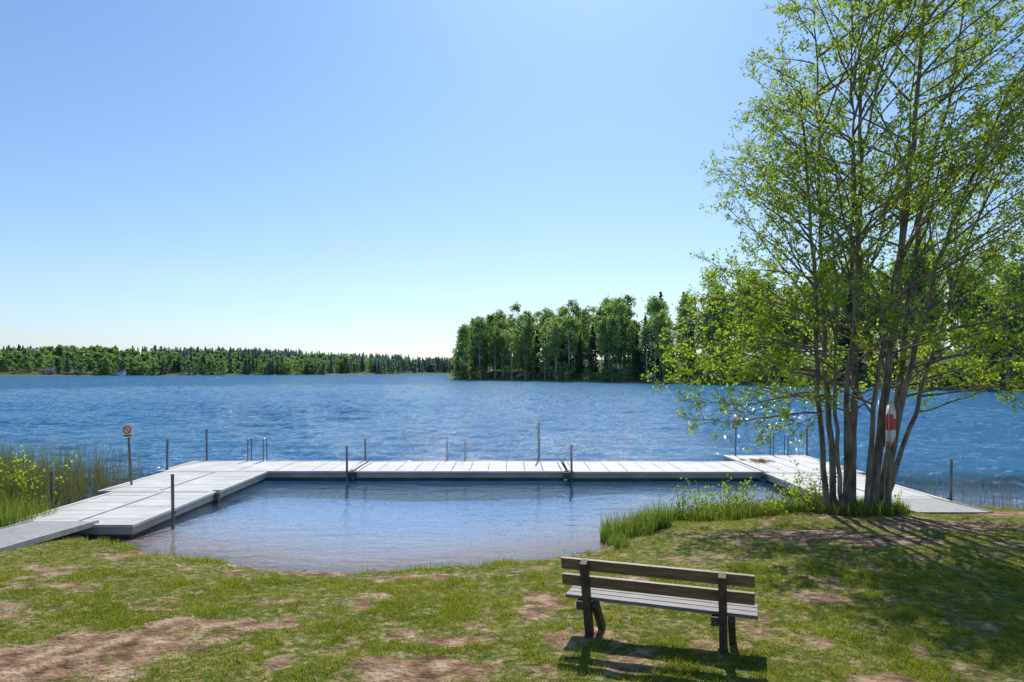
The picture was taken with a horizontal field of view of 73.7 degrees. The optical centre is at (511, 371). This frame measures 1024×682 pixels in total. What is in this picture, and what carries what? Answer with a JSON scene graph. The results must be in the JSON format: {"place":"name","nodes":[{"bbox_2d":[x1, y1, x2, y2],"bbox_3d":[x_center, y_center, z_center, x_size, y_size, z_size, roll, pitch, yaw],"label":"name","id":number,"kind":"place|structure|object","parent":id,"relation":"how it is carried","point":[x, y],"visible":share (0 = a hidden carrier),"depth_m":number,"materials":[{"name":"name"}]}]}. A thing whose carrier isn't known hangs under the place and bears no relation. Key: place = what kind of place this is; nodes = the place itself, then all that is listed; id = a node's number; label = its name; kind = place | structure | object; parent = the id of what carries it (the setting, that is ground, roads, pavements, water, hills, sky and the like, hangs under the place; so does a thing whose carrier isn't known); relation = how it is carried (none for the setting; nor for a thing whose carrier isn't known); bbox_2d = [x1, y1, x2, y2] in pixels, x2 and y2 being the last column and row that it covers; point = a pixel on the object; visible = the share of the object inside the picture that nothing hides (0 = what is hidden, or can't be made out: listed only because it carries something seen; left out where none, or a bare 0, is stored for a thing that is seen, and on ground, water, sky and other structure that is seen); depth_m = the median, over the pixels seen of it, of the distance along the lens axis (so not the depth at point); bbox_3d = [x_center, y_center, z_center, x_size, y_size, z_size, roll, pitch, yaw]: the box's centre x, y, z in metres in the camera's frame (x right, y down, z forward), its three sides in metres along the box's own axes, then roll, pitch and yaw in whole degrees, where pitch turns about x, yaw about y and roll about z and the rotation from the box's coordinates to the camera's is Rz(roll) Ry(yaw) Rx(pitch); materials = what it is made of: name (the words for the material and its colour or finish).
{"place":"outdoors","nodes":[
{"label":"outdoors","id":0,"kind":"place"},
{"bbox_2d":[0,353,1023,681],"bbox_3d":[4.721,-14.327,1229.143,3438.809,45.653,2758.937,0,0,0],"label":"ground","id":1,"kind":"structure","parent":0,"point":[446,539],"depth_m":10.07,"materials":[{"name":"green plant"}]},
{"bbox_2d":[0,483,63,527],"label":"tall meadow grass","id":2,"kind":"structure","parent":1,"relation":"on","point":[10,516],"depth_m":14.86,"materials":[{"name":"green plant"}]},
{"bbox_2d":[0,443,81,509],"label":"willow shrub","id":3,"kind":"object","parent":1,"relation":"on","point":[18,470],"visible":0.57,"depth_m":16.18,"materials":[{"name":"green plant"}]},
{"bbox_2d":[41,366,57,374],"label":"red cottage","id":4,"kind":"structure","parent":1,"relation":"on","point":[52,370],"depth_m":633.83,"materials":[{"name":"wood"}]},
{"bbox_2d":[0,431,145,513],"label":"reed bed","id":5,"kind":"object","parent":1,"relation":"on","point":[77,480],"visible":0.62,"depth_m":18.63,"materials":[{"name":"green plant"}]},
{"bbox_2d":[66,534,84,539],"bbox_3d":[-8.989,3.440,14.010,0.444,0.224,0.333,0,0,0],"label":"shore rock","id":6,"kind":"object","parent":1,"relation":"on","point":[76,536],"visible":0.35,"depth_m":13.98,"materials":[{"name":"stone"}]},
{"bbox_2d":[114,368,126,375],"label":"white cottage","id":7,"kind":"structure","parent":1,"relation":"on","point":[122,372],"depth_m":681.08,"materials":[{"name":"paint"}]},
{"bbox_2d":[1,345,444,370],"bbox_3d":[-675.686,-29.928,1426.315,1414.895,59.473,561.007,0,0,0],"label":"distant ridge forest","id":8,"kind":"object","parent":1,"relation":"on","point":[190,350],"visible":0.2,"depth_m":1283.01,"materials":[{"name":"green plant"}]},
{"bbox_2d":[0,344,513,374],"bbox_3d":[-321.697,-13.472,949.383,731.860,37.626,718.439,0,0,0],"label":"shore forest","id":9,"kind":"object","parent":1,"relation":"on","point":[94,358],"visible":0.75,"depth_m":771.48,"materials":[{"name":"green plant"}]},
{"bbox_2d":[0,508,1023,681],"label":"grass","id":10,"kind":"structure","parent":1,"relation":"on","point":[459,603],"depth_m":8.46,"materials":[{"name":"green plant"}]},
{"bbox_2d":[19,504,1023,572],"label":"shore grass","id":11,"kind":"structure","parent":1,"relation":"on","point":[121,546],"depth_m":12.18,"materials":[{"name":"green plant"}]},
{"bbox_2d":[598,497,674,543],"bbox_3d":[2.611,3.064,14.349,1.622,0.999,1.410,0,0,0],"label":"reed clump","id":12,"kind":"object","parent":1,"relation":"on","point":[604,533],"visible":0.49,"depth_m":14.11,"materials":[{"name":"green plant"}]},
{"bbox_2d":[561,556,757,652],"bbox_3d":[1.585,2.534,7.421,2.050,0.977,0.660,0,0,20],"label":"park bench","id":13,"kind":"object","parent":1,"relation":"on","point":[720,603],"visible":0.91,"depth_m":7.28,"materials":[{"name":"brown wood"}]},
{"bbox_2d":[652,478,702,519],"bbox_3d":[3.740,2.875,15.298,1.296,0.969,0.838,0,0,-42],"label":"willow shrub","id":14,"kind":"object","parent":1,"relation":"on","point":[685,502],"visible":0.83,"depth_m":15.31,"materials":[{"name":"green plant"}]},
{"bbox_2d":[679,496,727,519],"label":"willow shrub","id":15,"kind":"object","parent":1,"relation":"on","point":[698,504],"visible":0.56,"depth_m":15.08,"materials":[{"name":"green plant"}]},
{"bbox_2d":[679,481,741,514],"bbox_3d":[4.484,2.940,15.637,1.472,0.825,1.082,0,0,9],"label":"willow shrub","id":16,"kind":"object","parent":1,"relation":"on","point":[713,498],"visible":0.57,"depth_m":15.71,"materials":[{"name":"green plant"}]},
{"bbox_2d":[600,494,863,547],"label":"tall shore grass","id":17,"kind":"structure","parent":1,"relation":"on","point":[734,513],"depth_m":14.96,"materials":[{"name":"green plant"}]},
{"bbox_2d":[710,474,756,508],"bbox_3d":[5.165,2.899,15.844,0.866,0.984,1.590,0,0,42],"label":"willow shrub","id":18,"kind":"object","parent":1,"relation":"on","point":[735,498],"visible":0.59,"depth_m":15.84,"materials":[{"name":"green plant"}]},
{"bbox_2d":[449,236,1023,388],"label":"lakeside forest","id":19,"kind":"object","parent":1,"relation":"on","point":[614,330],"visible":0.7,"depth_m":220.76,"materials":[{"name":"green plant"}]},
{"bbox_2d":[745,487,797,515],"bbox_3d":[5.895,2.951,15.381,0.946,0.639,1.031,0,0,44],"label":"willow shrub","id":20,"kind":"object","parent":1,"relation":"on","point":[770,506],"visible":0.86,"depth_m":15.24,"materials":[{"name":"green plant"}]},
{"bbox_2d":[768,468,819,511],"bbox_3d":[6.499,2.779,15.870,1.022,1.074,1.037,0,0,-26],"label":"willow shrub","id":21,"kind":"object","parent":1,"relation":"on","point":[794,494],"visible":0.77,"depth_m":15.77,"materials":[{"name":"green plant"}]},
{"bbox_2d":[791,470,822,511],"bbox_3d":[6.869,2.754,15.620,1.094,1.020,0.732,0,0,-21],"label":"willow shrub","id":22,"kind":"object","parent":1,"relation":"on","point":[812,488],"visible":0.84,"depth_m":15.54,"materials":[{"name":"green plant"}]},
{"bbox_2d":[789,451,842,498],"bbox_3d":[7.284,2.487,16.128,1.506,1.553,0.955,0,0,33],"label":"willow shrub","id":23,"kind":"object","parent":1,"relation":"on","point":[813,475],"visible":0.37,"depth_m":16.06,"materials":[{"name":"green plant"}]},
{"bbox_2d":[641,0,1023,514],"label":"birch tree","id":24,"kind":"object","parent":1,"relation":"on","point":[879,483],"visible":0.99,"depth_m":14.65,"materials":[{"name":"green plant"}]},
{"bbox_2d":[883,399,895,446],"bbox_3d":[7.956,1.080,14.396,0.202,1.000,0.945,0,-7,33],"label":"life ring","id":25,"kind":"object","parent":24,"relation":"hanging from","point":[890,422],"visible":1,"depth_m":14.13,"materials":[{"name":"white paint"}]},
{"bbox_2d":[812,497,910,515],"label":"tree base grass","id":26,"kind":"object","parent":1,"relation":"on","point":[895,508],"visible":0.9,"depth_m":14.77,"materials":[{"name":"green plant"}]},
{"bbox_2d":[892,490,905,504],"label":"willow shrub","id":27,"kind":"object","parent":1,"relation":"on","point":[898,495],"visible":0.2,"depth_m":15.62,"materials":[{"name":"green plant"}]},
{"bbox_2d":[905,463,1023,509],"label":"water reeds","id":28,"kind":"object","parent":1,"relation":"on","point":[966,494],"visible":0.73,"depth_m":18.64,"materials":[{"name":"green plant"}]},
{"bbox_2d":[0,374,1023,564],"bbox_3d":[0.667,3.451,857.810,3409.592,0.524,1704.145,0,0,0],"label":"lake water","id":29,"kind":"structure","parent":0,"point":[407,417],"depth_m":44.99,"materials":[{"name":"blue liquid"}]},
{"bbox_2d":[50,471,55,508],"bbox_3d":[-10.959,3.530,16.300,0.120,2.340,0.108,0,0,0],"label":"mooring post","id":30,"kind":"object","parent":29,"relation":"in","point":[52,482],"visible":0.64,"depth_m":16.27,"materials":[{"name":"metal"}]},
{"bbox_2d":[165,439,168,469],"bbox_3d":[-11.397,3.455,22.550,0.110,2.490,0.108,0,0,0],"label":"mooring post","id":31,"kind":"object","parent":29,"relation":"in","point":[167,452],"visible":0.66,"depth_m":22.52,"materials":[{"name":"metal"}]},
{"bbox_2d":[170,474,175,528],"bbox_3d":[-7.788,3.525,15.700,0.120,2.350,0.108,0,0,0],"label":"mooring post","id":32,"kind":"object","parent":29,"relation":"in","point":[173,511],"visible":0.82,"depth_m":15.67,"materials":[{"name":"metal"}]},
{"bbox_2d":[205,429,208,460],"bbox_3d":[-11.103,3.390,24.850,0.110,2.620,0.108,0,0,0],"label":"mooring post","id":33,"kind":"object","parent":29,"relation":"in","point":[206,433],"visible":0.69,"depth_m":24.83,"materials":[{"name":"metal"}]},
{"bbox_2d":[345,446,348,497],"bbox_3d":[-5.320,3.540,22.000,0.103,2.320,0.108,0,0,0],"label":"mooring post","id":34,"kind":"object","parent":29,"relation":"in","point":[346,471],"visible":0.73,"depth_m":21.97,"materials":[{"name":"metal"}]},
{"bbox_2d":[364,439,365,491],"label":"mooring post","id":35,"kind":"object","parent":29,"relation":"in","point":[364,457],"visible":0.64,"depth_m":24.82,"materials":[{"name":"metal"}]},
{"bbox_2d":[446,440,447,494],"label":"mooring post","id":36,"kind":"object","parent":29,"relation":"in","point":[447,460],"visible":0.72,"depth_m":24.76,"materials":[{"name":"metal"}]},
{"bbox_2d":[5,455,950,538],"bbox_3d":[0.226,3.474,20.411,23.160,0.552,10.627,0,0,-5],"label":"floating dock","id":37,"kind":"object","parent":29,"relation":"on","point":[138,508],"visible":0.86,"depth_m":22.10,"materials":[{"name":"grey wood"}]},
{"bbox_2d":[0,520,98,551],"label":"gangway ramp","id":38,"kind":"structure","parent":37,"relation":"on","point":[25,533],"depth_m":13.43,"materials":[{"name":"metal"}]},
{"bbox_2d":[122,425,132,484],"bbox_3d":[-10.880,3.006,19.479,0.300,2.990,0.102,-3,0,0],"label":"no diving sign","id":39,"kind":"object","parent":37,"relation":"attached to","point":[127,430],"visible":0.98,"depth_m":19.45,"materials":[{"name":"metal"}]},
{"bbox_2d":[247,438,266,460],"bbox_3d":[-9.250,3.395,24.805,0.600,2.010,0.430,0,0,0],"label":"bathing ladder","id":40,"kind":"object","parent":37,"relation":"attached to","point":[251,449],"visible":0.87,"depth_m":24.71,"materials":[{"name":"metal"}]},
{"bbox_2d":[733,417,739,455],"bbox_3d":[8.610,3.015,26.279,0.280,2.570,0.102,1,0,0],"label":"no diving sign","id":41,"kind":"object","parent":37,"relation":"attached to","point":[735,418],"visible":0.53,"depth_m":26.27,"materials":[{"name":"metal"}]},
{"bbox_2d":[770,434,788,455],"bbox_3d":[10.350,3.395,26.475,0.600,2.010,0.430,0,0,0],"label":"bathing ladder","id":42,"kind":"object","parent":37,"relation":"attached to","point":[784,444],"visible":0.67,"depth_m":26.38,"materials":[{"name":"metal"}]},
{"bbox_2d":[892,497,992,512],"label":"gangway ramp","id":43,"kind":"structure","parent":37,"relation":"on","point":[928,505],"depth_m":15.88,"materials":[{"name":"metal"}]},
{"bbox_2d":[537,422,539,491],"bbox_3d":[0.970,3.260,24.800,0.103,2.880,0.108,0,0,0],"label":"mooring post","id":44,"kind":"object","parent":29,"relation":"in","point":[538,446],"visible":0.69,"depth_m":24.77,"materials":[{"name":"metal"}]},
{"bbox_2d":[570,444,573,494],"bbox_3d":[1.927,3.515,21.950,0.110,2.370,0.108,0,0,0],"label":"mooring post","id":45,"kind":"object","parent":29,"relation":"in","point":[571,458],"visible":0.82,"depth_m":21.92,"materials":[{"name":"metal"}]},
{"bbox_2d":[805,426,807,455],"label":"mooring post","id":46,"kind":"object","parent":29,"relation":"in","point":[806,454],"visible":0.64,"depth_m":26.47,"materials":[{"name":"metal"}]},
{"bbox_2d":[947,459,952,500],"bbox_3d":[11.168,3.455,17.400,0.140,2.491,0.108,0,0,0],"label":"mooring post","id":47,"kind":"object","parent":29,"relation":"in","point":[950,480],"visible":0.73,"depth_m":17.37,"materials":[{"name":"metal"}]},
{"bbox_2d":[0,0,1023,361],"label":"sky","id":48,"kind":"structure","parent":0,"point":[337,177],"materials":[{"name":"blue"}]},
{"bbox_2d":[749,458,775,462],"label":"dead reed litter","id":49,"kind":"object","parent":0,"point":[762,460],"visible":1,"depth_m":24.57,"materials":[{"name":"plant"}]}
]}

